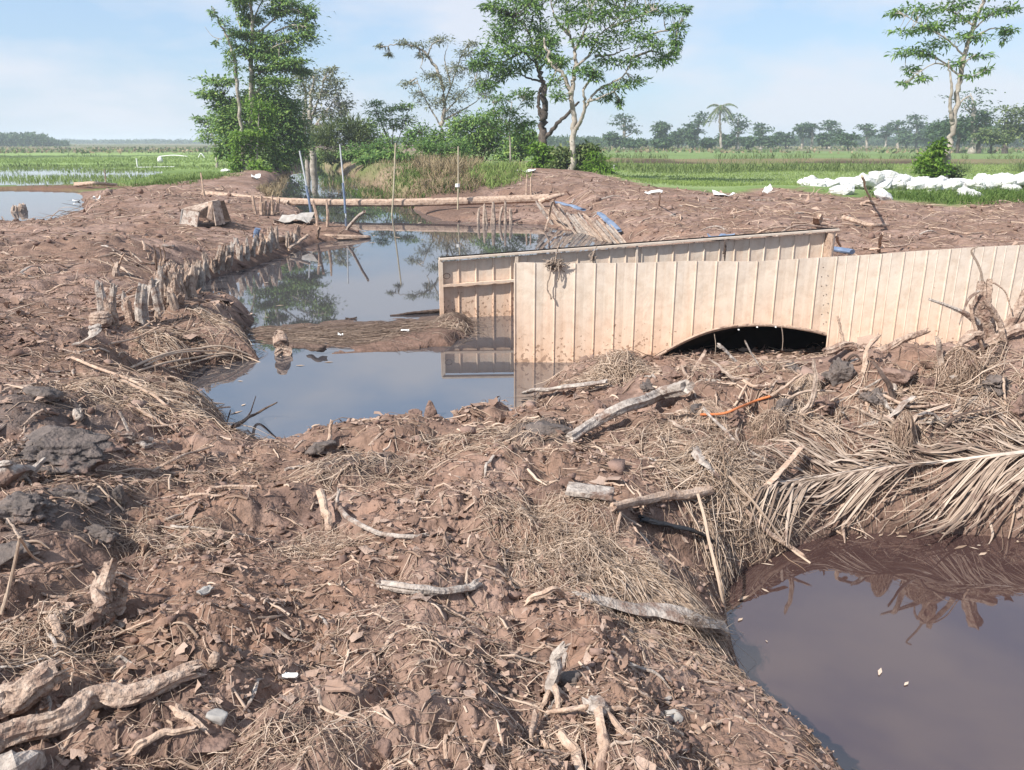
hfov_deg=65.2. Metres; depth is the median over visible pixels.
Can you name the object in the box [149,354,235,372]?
reed
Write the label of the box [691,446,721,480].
palm butt
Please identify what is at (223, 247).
wooden stake
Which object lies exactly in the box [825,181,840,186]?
sandbag
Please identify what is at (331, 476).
dry stick
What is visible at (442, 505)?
dry stick
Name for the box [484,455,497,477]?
thick root
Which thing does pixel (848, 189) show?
sandbag
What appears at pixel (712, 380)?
thick root
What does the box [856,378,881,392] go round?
broken root
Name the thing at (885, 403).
broken root
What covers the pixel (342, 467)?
dry stick
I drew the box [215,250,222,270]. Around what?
wooden stake
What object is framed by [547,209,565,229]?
wooden stake
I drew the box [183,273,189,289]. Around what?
wooden stake
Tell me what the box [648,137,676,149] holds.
field tree
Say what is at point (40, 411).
thick root
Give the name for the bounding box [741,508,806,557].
stalk
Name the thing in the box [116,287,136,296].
dry stick
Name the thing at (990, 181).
sandbag
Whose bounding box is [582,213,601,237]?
wooden stake
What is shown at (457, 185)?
canal pole
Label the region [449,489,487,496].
thick root
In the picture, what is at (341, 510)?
bent branch
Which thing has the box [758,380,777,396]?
thick root
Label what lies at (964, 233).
stick
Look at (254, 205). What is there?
wooden stake
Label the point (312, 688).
thick root
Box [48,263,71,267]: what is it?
dry stick
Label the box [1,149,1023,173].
field weeds
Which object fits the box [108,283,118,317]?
wooden stake
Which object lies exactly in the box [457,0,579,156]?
dark trunked tree
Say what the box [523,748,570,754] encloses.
thick root
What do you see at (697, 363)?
broken root
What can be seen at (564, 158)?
bush
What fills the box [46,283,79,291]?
thick root
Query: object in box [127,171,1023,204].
verge grass
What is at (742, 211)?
stick
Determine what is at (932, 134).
field tree
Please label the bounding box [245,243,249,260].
wooden stake
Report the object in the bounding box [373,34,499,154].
wispy tree
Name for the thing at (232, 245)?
wooden stake
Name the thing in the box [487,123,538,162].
bush
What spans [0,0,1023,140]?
sky
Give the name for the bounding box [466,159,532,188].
bright grass
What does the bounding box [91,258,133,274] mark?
dry stick
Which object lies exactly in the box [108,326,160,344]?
branch
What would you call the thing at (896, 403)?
broken root
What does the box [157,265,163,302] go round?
wooden stake
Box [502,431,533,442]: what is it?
dry stick
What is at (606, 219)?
plastic strip
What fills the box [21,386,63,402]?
clay block
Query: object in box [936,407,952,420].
peat clod
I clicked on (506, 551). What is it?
dry stick
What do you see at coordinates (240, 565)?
thick root
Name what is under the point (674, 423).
broken root
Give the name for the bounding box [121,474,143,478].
thick root
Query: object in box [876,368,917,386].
clay block
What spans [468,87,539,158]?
sapling
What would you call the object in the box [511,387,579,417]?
stick
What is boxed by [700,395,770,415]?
cable
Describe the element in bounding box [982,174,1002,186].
sandbag
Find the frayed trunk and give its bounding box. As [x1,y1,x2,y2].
[571,591,729,635]
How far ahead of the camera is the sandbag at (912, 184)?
30.34 m
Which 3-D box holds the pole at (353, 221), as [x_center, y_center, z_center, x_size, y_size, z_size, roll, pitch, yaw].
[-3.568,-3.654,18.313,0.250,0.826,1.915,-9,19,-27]
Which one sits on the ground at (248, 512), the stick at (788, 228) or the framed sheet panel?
the stick at (788, 228)
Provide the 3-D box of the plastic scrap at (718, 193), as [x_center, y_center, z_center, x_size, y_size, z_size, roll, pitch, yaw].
[6.686,-6.033,25.246,0.760,0.249,0.280,0,17,0]
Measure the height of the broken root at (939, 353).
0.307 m
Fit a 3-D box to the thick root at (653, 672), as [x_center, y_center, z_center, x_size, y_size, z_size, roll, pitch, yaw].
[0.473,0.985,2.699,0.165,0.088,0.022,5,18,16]
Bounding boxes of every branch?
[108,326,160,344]
[231,396,276,428]
[334,487,429,538]
[386,555,526,588]
[702,407,736,440]
[841,215,888,226]
[860,175,877,205]
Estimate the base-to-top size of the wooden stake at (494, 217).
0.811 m
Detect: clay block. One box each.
[0,491,58,526]
[0,541,34,570]
[11,425,115,477]
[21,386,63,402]
[45,488,100,505]
[84,524,119,548]
[111,485,126,506]
[191,730,236,752]
[304,440,337,454]
[520,420,573,437]
[521,652,536,661]
[558,670,581,688]
[821,357,855,386]
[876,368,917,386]
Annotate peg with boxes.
[837,316,844,350]
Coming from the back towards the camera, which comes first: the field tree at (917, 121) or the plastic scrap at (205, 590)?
the field tree at (917, 121)
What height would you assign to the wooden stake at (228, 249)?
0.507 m
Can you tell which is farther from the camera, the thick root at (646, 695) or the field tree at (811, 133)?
the field tree at (811, 133)
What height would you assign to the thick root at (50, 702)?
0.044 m
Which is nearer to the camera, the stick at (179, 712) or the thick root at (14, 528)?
the stick at (179, 712)
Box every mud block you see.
[207,651,219,670]
[373,738,392,759]
[408,409,421,414]
[424,400,436,417]
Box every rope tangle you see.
[542,243,569,298]
[588,246,596,262]
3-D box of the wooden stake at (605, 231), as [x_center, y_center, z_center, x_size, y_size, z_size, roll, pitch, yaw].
[2.192,-3.405,18.153,0.792,0.704,0.086,10,20,30]
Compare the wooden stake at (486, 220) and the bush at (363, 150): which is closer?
the wooden stake at (486, 220)
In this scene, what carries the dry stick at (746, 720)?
on the ground at (248, 512)
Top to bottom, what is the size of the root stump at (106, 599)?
0.263 m
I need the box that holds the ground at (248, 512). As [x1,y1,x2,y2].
[0,144,1023,769]
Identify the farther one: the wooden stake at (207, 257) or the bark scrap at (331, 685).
the wooden stake at (207, 257)
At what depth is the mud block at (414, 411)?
6.74 m
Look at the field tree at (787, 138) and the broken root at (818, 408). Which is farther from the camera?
the field tree at (787, 138)
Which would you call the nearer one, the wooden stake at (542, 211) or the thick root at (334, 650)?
the thick root at (334, 650)
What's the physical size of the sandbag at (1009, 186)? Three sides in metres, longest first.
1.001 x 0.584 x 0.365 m
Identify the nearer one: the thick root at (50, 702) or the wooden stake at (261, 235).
the thick root at (50, 702)
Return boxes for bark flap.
[72,323,101,344]
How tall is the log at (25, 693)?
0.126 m
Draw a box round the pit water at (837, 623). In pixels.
[723,532,1023,769]
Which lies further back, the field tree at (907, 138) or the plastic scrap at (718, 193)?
the field tree at (907, 138)
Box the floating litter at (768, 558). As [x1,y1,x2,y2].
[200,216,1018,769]
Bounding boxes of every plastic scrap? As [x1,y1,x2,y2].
[196,585,212,594]
[251,174,260,179]
[281,672,297,678]
[638,515,714,541]
[644,189,662,193]
[707,233,734,236]
[712,190,735,196]
[762,184,771,192]
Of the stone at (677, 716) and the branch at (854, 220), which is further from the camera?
the branch at (854, 220)
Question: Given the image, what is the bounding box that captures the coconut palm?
[703,103,737,147]
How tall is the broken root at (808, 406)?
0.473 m
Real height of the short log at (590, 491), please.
0.035 m
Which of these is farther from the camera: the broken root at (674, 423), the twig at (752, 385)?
the twig at (752, 385)
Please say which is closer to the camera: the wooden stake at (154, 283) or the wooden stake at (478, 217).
the wooden stake at (154, 283)
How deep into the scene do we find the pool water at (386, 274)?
10.35 m
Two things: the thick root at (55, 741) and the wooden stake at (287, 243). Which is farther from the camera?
the wooden stake at (287, 243)
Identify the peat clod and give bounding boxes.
[591,398,606,414]
[639,378,655,392]
[661,366,682,381]
[689,403,706,415]
[706,366,725,380]
[729,407,744,427]
[748,366,765,376]
[771,398,797,416]
[786,362,801,373]
[812,394,836,419]
[839,420,859,434]
[857,387,887,407]
[916,376,939,393]
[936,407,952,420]
[977,374,1011,395]
[1002,394,1023,421]
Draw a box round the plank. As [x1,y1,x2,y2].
[522,379,607,393]
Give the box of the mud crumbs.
[0,175,1023,769]
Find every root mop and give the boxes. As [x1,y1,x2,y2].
[600,349,642,377]
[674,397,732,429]
[743,409,800,447]
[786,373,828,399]
[881,409,919,456]
[925,343,994,392]
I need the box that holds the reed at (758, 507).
[728,476,810,562]
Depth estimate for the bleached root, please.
3.53 m
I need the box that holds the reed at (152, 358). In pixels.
[130,345,251,368]
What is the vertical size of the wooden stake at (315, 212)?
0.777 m
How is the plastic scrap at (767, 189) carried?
on the ground at (248, 512)
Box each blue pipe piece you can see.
[253,228,260,237]
[834,246,854,253]
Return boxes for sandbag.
[802,177,811,185]
[808,175,819,179]
[809,180,826,186]
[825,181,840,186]
[829,184,854,194]
[839,178,863,189]
[846,177,866,188]
[855,176,877,188]
[872,171,884,183]
[874,188,892,199]
[878,178,892,189]
[881,170,900,178]
[890,174,910,189]
[894,178,906,188]
[905,180,925,190]
[918,178,938,182]
[924,181,941,190]
[942,182,953,190]
[946,178,964,189]
[957,187,983,195]
[963,179,982,187]
[966,180,985,188]
[973,173,986,179]
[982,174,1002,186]
[984,180,994,187]
[985,183,993,190]
[992,173,1008,180]
[995,179,1018,188]
[1000,181,1021,190]
[1012,173,1023,184]
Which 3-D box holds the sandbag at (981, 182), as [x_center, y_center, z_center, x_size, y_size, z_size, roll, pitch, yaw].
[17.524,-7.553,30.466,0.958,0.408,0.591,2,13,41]
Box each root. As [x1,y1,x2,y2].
[0,457,45,488]
[0,615,28,625]
[0,652,67,667]
[6,369,28,377]
[6,518,31,558]
[19,266,37,278]
[20,409,59,426]
[36,711,67,750]
[41,592,74,597]
[41,632,57,657]
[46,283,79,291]
[46,696,51,710]
[55,720,89,765]
[67,603,92,614]
[70,356,188,406]
[72,347,109,354]
[72,407,156,448]
[83,572,137,589]
[99,252,129,257]
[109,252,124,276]
[110,655,134,664]
[112,620,123,632]
[116,468,160,472]
[120,379,230,410]
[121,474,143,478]
[136,407,175,430]
[147,421,184,426]
[152,446,212,471]
[164,513,184,521]
[170,524,215,530]
[172,552,200,560]
[173,465,209,472]
[177,493,223,498]
[184,456,218,460]
[209,484,256,488]
[220,470,257,478]
[223,533,276,544]
[230,588,256,600]
[233,562,266,579]
[238,678,264,721]
[274,627,313,645]
[284,465,301,470]
[287,685,322,695]
[314,687,323,721]
[315,490,346,503]
[319,615,329,629]
[324,643,337,653]
[337,483,363,492]
[368,428,387,444]
[370,646,377,670]
[372,633,397,659]
[375,577,482,595]
[443,722,456,761]
[444,605,494,633]
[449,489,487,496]
[465,494,477,512]
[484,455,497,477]
[490,577,507,587]
[518,701,554,705]
[521,586,567,605]
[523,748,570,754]
[539,642,554,650]
[544,698,554,716]
[555,744,578,759]
[562,652,566,667]
[576,670,599,691]
[591,648,638,673]
[593,739,644,765]
[601,195,622,199]
[607,673,654,709]
[608,503,640,526]
[613,499,650,513]
[626,686,657,706]
[630,662,671,690]
[643,374,657,382]
[654,721,683,735]
[658,414,695,424]
[661,409,689,414]
[661,438,695,444]
[663,696,697,713]
[668,419,695,432]
[679,365,689,377]
[683,423,728,427]
[684,649,695,666]
[691,349,706,372]
[694,717,733,734]
[699,379,722,381]
[700,225,728,232]
[707,357,750,380]
[717,343,736,361]
[748,449,773,464]
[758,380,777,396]
[787,389,834,398]
[794,405,825,415]
[797,358,817,419]
[819,503,859,526]
[820,449,857,483]
[841,515,845,542]
[845,354,860,361]
[852,385,888,394]
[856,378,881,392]
[858,395,915,427]
[858,508,880,522]
[860,390,862,426]
[861,332,880,371]
[872,360,896,401]
[877,392,902,418]
[878,439,904,469]
[879,398,925,404]
[889,474,902,505]
[894,388,922,398]
[913,403,950,421]
[917,393,981,420]
[917,411,945,424]
[917,419,971,423]
[919,230,938,234]
[934,335,944,367]
[938,405,998,439]
[957,396,961,435]
[962,470,972,501]
[975,341,1005,370]
[975,467,996,513]
[1013,415,1022,446]
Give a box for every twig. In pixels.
[741,378,772,387]
[883,394,948,407]
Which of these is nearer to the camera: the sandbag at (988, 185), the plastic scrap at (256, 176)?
the sandbag at (988, 185)
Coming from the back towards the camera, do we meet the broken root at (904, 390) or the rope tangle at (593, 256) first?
the rope tangle at (593, 256)
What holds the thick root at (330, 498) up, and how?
on the ground at (248, 512)
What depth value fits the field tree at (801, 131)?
251.95 m
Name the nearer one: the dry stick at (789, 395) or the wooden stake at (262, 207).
the dry stick at (789, 395)
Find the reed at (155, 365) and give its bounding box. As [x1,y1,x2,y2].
[137,352,248,371]
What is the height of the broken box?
0.552 m
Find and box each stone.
[205,708,227,725]
[662,709,683,722]
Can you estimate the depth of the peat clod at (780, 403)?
5.14 m
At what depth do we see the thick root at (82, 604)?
2.65 m
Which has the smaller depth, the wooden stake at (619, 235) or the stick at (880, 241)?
the stick at (880, 241)
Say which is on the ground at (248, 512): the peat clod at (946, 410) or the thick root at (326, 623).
the thick root at (326, 623)
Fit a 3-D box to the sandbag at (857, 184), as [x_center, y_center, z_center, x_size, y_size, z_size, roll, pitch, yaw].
[13.106,-7.695,30.497,0.617,0.324,0.986,3,30,-5]
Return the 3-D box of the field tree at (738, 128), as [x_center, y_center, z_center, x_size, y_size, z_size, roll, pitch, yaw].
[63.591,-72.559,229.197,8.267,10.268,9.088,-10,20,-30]
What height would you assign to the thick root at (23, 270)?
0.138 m
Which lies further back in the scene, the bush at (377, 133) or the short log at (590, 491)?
the bush at (377, 133)
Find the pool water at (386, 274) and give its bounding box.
[183,166,821,439]
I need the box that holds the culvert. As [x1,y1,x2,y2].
[663,326,826,354]
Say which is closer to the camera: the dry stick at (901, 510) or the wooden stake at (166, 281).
the dry stick at (901, 510)
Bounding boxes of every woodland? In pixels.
[0,131,70,146]
[53,122,1023,147]
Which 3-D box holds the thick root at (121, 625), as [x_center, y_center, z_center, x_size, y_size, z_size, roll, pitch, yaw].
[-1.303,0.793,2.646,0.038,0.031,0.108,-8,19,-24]
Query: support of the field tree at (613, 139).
on the ground at (248, 512)
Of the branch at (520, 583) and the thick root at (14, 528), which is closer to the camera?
the thick root at (14, 528)
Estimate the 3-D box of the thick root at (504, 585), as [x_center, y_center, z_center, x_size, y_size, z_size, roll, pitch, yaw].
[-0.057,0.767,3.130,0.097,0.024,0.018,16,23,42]
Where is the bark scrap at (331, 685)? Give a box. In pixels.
[325,678,359,694]
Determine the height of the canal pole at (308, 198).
2.579 m
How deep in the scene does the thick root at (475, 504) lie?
3.68 m
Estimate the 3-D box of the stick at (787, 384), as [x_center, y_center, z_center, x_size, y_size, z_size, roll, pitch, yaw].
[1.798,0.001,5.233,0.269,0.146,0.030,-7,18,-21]
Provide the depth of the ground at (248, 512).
4.23 m
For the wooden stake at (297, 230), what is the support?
on the ground at (248, 512)
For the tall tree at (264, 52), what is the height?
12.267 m
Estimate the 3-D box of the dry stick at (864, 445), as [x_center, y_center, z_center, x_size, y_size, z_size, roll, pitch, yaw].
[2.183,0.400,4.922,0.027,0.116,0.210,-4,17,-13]
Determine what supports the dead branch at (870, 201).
on the ground at (248, 512)
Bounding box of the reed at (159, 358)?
[143,350,259,366]
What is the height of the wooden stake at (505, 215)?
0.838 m
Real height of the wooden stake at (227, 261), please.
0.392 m
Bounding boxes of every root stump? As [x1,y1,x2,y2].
[73,558,127,631]
[539,641,581,715]
[928,246,1023,351]
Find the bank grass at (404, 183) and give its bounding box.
[317,158,529,207]
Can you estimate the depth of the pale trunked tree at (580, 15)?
37.94 m
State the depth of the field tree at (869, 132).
247.40 m
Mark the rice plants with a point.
(706, 183)
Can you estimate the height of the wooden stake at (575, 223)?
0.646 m
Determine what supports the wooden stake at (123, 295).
on the ground at (248, 512)
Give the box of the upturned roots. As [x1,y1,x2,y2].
[529,695,641,769]
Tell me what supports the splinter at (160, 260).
on the ground at (248, 512)
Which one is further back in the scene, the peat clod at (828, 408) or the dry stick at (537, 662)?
the peat clod at (828, 408)
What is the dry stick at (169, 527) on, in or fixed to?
on the ground at (248, 512)
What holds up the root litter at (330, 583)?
on the ground at (248, 512)
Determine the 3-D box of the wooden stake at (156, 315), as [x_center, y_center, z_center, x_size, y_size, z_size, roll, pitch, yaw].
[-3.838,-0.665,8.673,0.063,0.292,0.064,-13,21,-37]
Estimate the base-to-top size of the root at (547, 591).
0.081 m
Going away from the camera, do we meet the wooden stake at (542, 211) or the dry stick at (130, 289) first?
the dry stick at (130, 289)
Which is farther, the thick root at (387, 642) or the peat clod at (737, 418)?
the peat clod at (737, 418)
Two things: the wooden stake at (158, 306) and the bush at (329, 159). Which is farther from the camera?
the bush at (329, 159)
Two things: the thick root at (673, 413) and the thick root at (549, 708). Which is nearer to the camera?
the thick root at (549, 708)
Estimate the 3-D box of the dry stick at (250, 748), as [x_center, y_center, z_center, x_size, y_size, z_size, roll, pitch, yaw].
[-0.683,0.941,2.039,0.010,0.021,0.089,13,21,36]
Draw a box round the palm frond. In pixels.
[735,380,1023,546]
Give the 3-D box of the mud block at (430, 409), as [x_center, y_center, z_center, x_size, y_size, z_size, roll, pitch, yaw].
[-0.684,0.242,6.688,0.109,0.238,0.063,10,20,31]
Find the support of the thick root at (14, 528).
on the ground at (248, 512)
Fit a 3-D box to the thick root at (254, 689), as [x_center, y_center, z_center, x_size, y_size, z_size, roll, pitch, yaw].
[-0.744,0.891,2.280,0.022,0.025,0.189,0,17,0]
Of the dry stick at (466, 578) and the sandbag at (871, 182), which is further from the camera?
the sandbag at (871, 182)
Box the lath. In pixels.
[747,446,803,504]
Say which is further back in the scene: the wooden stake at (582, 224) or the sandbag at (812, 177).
the sandbag at (812, 177)
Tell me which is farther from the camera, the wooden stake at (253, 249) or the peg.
the wooden stake at (253, 249)
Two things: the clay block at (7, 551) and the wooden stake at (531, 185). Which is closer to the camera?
the clay block at (7, 551)
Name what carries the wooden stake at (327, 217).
on the ground at (248, 512)
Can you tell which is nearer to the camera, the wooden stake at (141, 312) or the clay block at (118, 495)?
the clay block at (118, 495)
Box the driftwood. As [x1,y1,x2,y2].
[74,181,117,186]
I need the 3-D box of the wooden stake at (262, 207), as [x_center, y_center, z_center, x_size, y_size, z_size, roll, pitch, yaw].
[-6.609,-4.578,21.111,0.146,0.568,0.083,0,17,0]
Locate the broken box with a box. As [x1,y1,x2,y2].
[179,199,230,226]
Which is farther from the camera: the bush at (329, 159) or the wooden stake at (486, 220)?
the bush at (329, 159)
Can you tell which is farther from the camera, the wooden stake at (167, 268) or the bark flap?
the wooden stake at (167, 268)
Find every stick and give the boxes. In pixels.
[4,380,52,382]
[39,611,60,613]
[45,259,83,260]
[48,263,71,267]
[84,484,123,510]
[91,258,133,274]
[105,647,127,667]
[110,611,179,638]
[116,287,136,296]
[124,725,198,759]
[135,319,155,331]
[147,474,170,491]
[149,525,182,532]
[169,703,210,736]
[229,744,252,766]
[269,748,321,759]
[281,516,302,525]
[287,234,308,250]
[311,465,348,484]
[316,225,321,238]
[316,488,334,530]
[320,705,357,719]
[326,419,333,440]
[332,465,345,484]
[354,713,376,734]
[374,454,387,473]
[390,309,439,315]
[392,740,432,762]
[415,639,473,658]
[415,657,439,664]
[424,458,457,476]
[439,492,443,508]
[465,568,468,596]
[480,565,519,589]
[485,654,544,664]
[491,690,539,707]
[497,543,515,557]
[501,548,507,574]
[501,735,507,768]
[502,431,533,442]
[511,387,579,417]
[544,200,553,230]
[589,446,605,457]
[616,511,621,531]
[630,485,644,507]
[730,207,755,214]
[731,383,749,414]
[733,382,752,406]
[734,715,793,745]
[735,422,739,439]
[744,340,763,372]
[748,226,806,238]
[767,394,803,405]
[770,373,802,395]
[775,224,839,236]
[833,481,866,536]
[835,233,841,246]
[858,437,877,462]
[865,401,871,417]
[869,244,909,250]
[877,232,883,252]
[882,508,928,511]
[949,230,983,234]
[988,521,993,543]
[996,411,1013,449]
[1002,375,1006,407]
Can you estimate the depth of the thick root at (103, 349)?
7.01 m
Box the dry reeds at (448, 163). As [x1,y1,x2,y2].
[255,151,531,208]
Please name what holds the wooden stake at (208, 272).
on the ground at (248, 512)
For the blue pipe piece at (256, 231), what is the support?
on the ground at (248, 512)
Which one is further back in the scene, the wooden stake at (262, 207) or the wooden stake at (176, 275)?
the wooden stake at (262, 207)
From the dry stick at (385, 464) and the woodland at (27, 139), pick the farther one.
the woodland at (27, 139)
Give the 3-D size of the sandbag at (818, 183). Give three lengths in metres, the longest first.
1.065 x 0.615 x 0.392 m
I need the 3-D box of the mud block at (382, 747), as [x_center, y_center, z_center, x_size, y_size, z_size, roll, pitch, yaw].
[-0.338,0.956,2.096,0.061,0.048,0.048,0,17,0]
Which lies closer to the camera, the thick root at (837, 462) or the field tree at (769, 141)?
the thick root at (837, 462)
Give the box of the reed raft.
[233,312,498,351]
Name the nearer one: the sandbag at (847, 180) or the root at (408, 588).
the root at (408, 588)
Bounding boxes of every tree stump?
[11,205,18,211]
[18,203,27,211]
[272,329,291,356]
[791,213,822,229]
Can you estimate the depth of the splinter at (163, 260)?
11.56 m
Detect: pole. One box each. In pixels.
[299,151,311,211]
[339,144,346,215]
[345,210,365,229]
[391,143,395,215]
[455,146,459,209]
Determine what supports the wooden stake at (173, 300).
on the ground at (248, 512)
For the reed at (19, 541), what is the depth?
2.63 m
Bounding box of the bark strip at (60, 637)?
[43,612,68,650]
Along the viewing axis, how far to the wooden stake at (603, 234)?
18.37 m
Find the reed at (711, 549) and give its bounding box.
[696,494,726,616]
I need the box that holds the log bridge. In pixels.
[201,191,550,206]
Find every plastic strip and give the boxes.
[555,201,585,210]
[596,212,621,231]
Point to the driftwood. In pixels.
(85, 183)
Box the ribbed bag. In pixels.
[88,311,112,327]
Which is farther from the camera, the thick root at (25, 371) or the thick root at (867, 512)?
the thick root at (25, 371)
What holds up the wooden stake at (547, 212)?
on the ground at (248, 512)
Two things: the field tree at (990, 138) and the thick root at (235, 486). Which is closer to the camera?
the thick root at (235, 486)
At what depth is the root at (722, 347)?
5.78 m
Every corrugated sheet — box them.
[514,256,835,362]
[821,245,1023,346]
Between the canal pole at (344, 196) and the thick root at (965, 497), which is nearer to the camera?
the thick root at (965, 497)
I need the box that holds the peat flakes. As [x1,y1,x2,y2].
[0,281,1022,769]
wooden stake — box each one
[94,280,105,310]
[103,297,119,325]
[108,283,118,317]
[121,290,125,309]
[123,297,134,322]
[134,282,149,325]
[147,277,158,305]
[151,287,164,315]
[154,311,158,321]
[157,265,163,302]
[163,272,168,287]
[165,265,170,288]
[166,288,179,310]
[168,268,173,285]
[170,277,179,295]
[171,263,177,271]
[172,272,181,291]
[176,292,184,305]
[177,271,187,299]
[178,266,184,280]
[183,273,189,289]
[186,265,197,297]
[194,258,200,270]
[196,269,204,291]
[200,173,205,196]
[202,259,206,275]
[203,260,210,278]
[204,252,210,268]
[210,257,216,273]
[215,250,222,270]
[221,243,226,258]
[221,255,225,270]
[225,255,230,269]
[226,245,230,256]
[230,241,234,265]
[233,236,241,260]
[236,243,242,260]
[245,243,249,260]
[251,195,257,214]
[251,236,256,256]
[254,234,259,247]
[257,237,264,255]
[259,195,261,213]
[259,232,263,240]
[260,201,263,214]
[267,199,270,214]
[267,226,274,249]
[267,232,273,252]
[271,196,273,214]
[274,226,279,247]
[275,196,279,214]
[285,232,289,247]
[293,232,298,241]
[294,225,299,238]
[312,201,318,225]
[325,199,328,226]
[477,208,479,223]
[482,203,485,223]
[485,209,488,223]
[490,206,493,223]
[492,202,495,223]
[498,206,503,223]
[504,200,506,223]
[509,208,511,223]
[525,174,527,194]
[530,176,531,194]
[535,200,552,224]
[538,201,559,225]
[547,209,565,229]
[550,203,563,224]
[552,205,567,229]
[558,203,571,229]
[559,213,576,233]
[566,212,580,232]
[567,213,584,233]
[572,214,587,234]
[574,214,591,235]
[580,218,603,240]
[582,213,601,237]
[585,214,606,241]
[591,220,611,241]
[593,219,616,243]
[597,219,619,242]
[605,223,622,242]
[610,224,625,242]
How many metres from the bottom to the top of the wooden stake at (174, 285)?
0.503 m
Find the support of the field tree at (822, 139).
on the ground at (248, 512)
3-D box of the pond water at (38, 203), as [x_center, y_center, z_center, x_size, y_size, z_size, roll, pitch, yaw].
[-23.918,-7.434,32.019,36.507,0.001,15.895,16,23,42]
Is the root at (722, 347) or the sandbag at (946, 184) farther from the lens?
the sandbag at (946, 184)
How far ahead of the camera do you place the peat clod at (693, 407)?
5.02 m
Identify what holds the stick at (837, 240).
on the ground at (248, 512)
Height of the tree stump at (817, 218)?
0.411 m
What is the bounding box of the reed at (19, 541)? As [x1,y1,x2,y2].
[0,536,43,614]
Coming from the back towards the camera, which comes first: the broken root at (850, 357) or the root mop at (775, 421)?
the broken root at (850, 357)
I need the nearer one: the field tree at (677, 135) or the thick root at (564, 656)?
the thick root at (564, 656)
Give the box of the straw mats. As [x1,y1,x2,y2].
[0,305,1023,769]
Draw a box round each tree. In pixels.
[188,69,317,172]
[189,110,226,167]
[205,6,247,171]
[220,0,335,167]
[222,94,278,172]
[289,64,361,169]
[362,99,420,152]
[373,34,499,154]
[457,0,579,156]
[539,0,693,169]
[602,131,629,147]
[605,112,641,148]
[620,137,651,149]
[648,121,673,148]
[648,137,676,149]
[668,127,685,148]
[681,111,718,148]
[681,122,698,148]
[698,136,716,149]
[716,133,737,148]
[721,113,754,148]
[736,136,755,149]
[749,121,774,148]
[754,135,781,148]
[773,131,798,148]
[793,122,809,148]
[805,121,818,148]
[812,131,835,148]
[818,119,845,148]
[828,131,861,149]
[853,123,879,147]
[874,125,893,146]
[881,0,1023,177]
[885,120,913,147]
[895,130,921,147]
[898,114,928,148]
[917,125,936,147]
[924,118,955,142]
[934,113,970,152]
[939,87,1005,153]
[956,109,1000,153]
[970,127,1019,153]
[984,104,1023,153]
[1008,103,1023,144]
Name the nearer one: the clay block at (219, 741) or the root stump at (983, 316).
the clay block at (219, 741)
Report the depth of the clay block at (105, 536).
3.26 m
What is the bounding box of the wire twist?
[723,242,726,260]
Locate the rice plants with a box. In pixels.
[0,154,1022,191]
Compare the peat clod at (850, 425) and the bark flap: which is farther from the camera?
the bark flap
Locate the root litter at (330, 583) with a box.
[0,171,1023,769]
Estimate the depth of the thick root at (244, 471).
4.44 m
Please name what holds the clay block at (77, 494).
on the ground at (248, 512)
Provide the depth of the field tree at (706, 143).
204.74 m
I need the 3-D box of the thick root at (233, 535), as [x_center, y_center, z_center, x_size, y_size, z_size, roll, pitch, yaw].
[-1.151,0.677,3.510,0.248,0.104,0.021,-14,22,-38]
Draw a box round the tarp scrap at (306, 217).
[273,212,314,222]
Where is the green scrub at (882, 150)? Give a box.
[0,144,1022,153]
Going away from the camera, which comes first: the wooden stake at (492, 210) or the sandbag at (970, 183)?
the wooden stake at (492, 210)
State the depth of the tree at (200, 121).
68.50 m
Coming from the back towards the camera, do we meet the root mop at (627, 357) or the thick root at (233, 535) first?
the root mop at (627, 357)
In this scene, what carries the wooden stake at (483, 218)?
on the ground at (248, 512)
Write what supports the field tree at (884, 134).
on the ground at (248, 512)
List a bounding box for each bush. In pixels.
[243,158,278,173]
[266,146,311,171]
[292,148,332,165]
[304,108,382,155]
[315,145,360,165]
[329,134,395,162]
[350,118,406,149]
[351,144,418,166]
[393,115,468,156]
[409,136,476,160]
[443,107,515,162]
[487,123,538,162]
[520,139,559,167]
[543,139,608,170]
[576,145,622,175]
[907,137,956,177]
[948,165,966,178]
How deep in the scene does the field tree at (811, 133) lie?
252.91 m
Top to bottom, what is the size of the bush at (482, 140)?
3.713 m
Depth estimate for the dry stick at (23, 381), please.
5.52 m
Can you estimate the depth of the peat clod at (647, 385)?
5.75 m
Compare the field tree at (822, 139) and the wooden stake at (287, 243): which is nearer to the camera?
the wooden stake at (287, 243)
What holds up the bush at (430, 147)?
on the ground at (248, 512)
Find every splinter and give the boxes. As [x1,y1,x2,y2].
[153,245,157,269]
[159,245,161,265]
[161,246,165,266]
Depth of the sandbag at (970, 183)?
30.15 m
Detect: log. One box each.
[0,657,71,718]
[0,658,206,752]
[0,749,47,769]
[264,235,293,241]
[306,345,326,351]
[323,234,370,239]
[538,193,564,203]
[565,481,613,500]
[566,379,694,443]
[607,485,714,511]
[822,328,930,356]
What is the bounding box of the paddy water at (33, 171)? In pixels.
[0,167,161,185]
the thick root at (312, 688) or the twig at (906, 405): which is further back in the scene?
the twig at (906, 405)
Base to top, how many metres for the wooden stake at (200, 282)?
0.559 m
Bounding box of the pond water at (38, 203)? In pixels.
[0,190,84,220]
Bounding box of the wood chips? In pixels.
[0,177,1023,769]
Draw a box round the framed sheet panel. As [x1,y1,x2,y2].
[438,227,839,316]
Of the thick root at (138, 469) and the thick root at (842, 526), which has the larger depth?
the thick root at (842, 526)
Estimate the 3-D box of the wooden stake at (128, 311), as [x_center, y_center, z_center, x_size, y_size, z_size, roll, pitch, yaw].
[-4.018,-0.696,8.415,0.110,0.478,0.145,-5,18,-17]

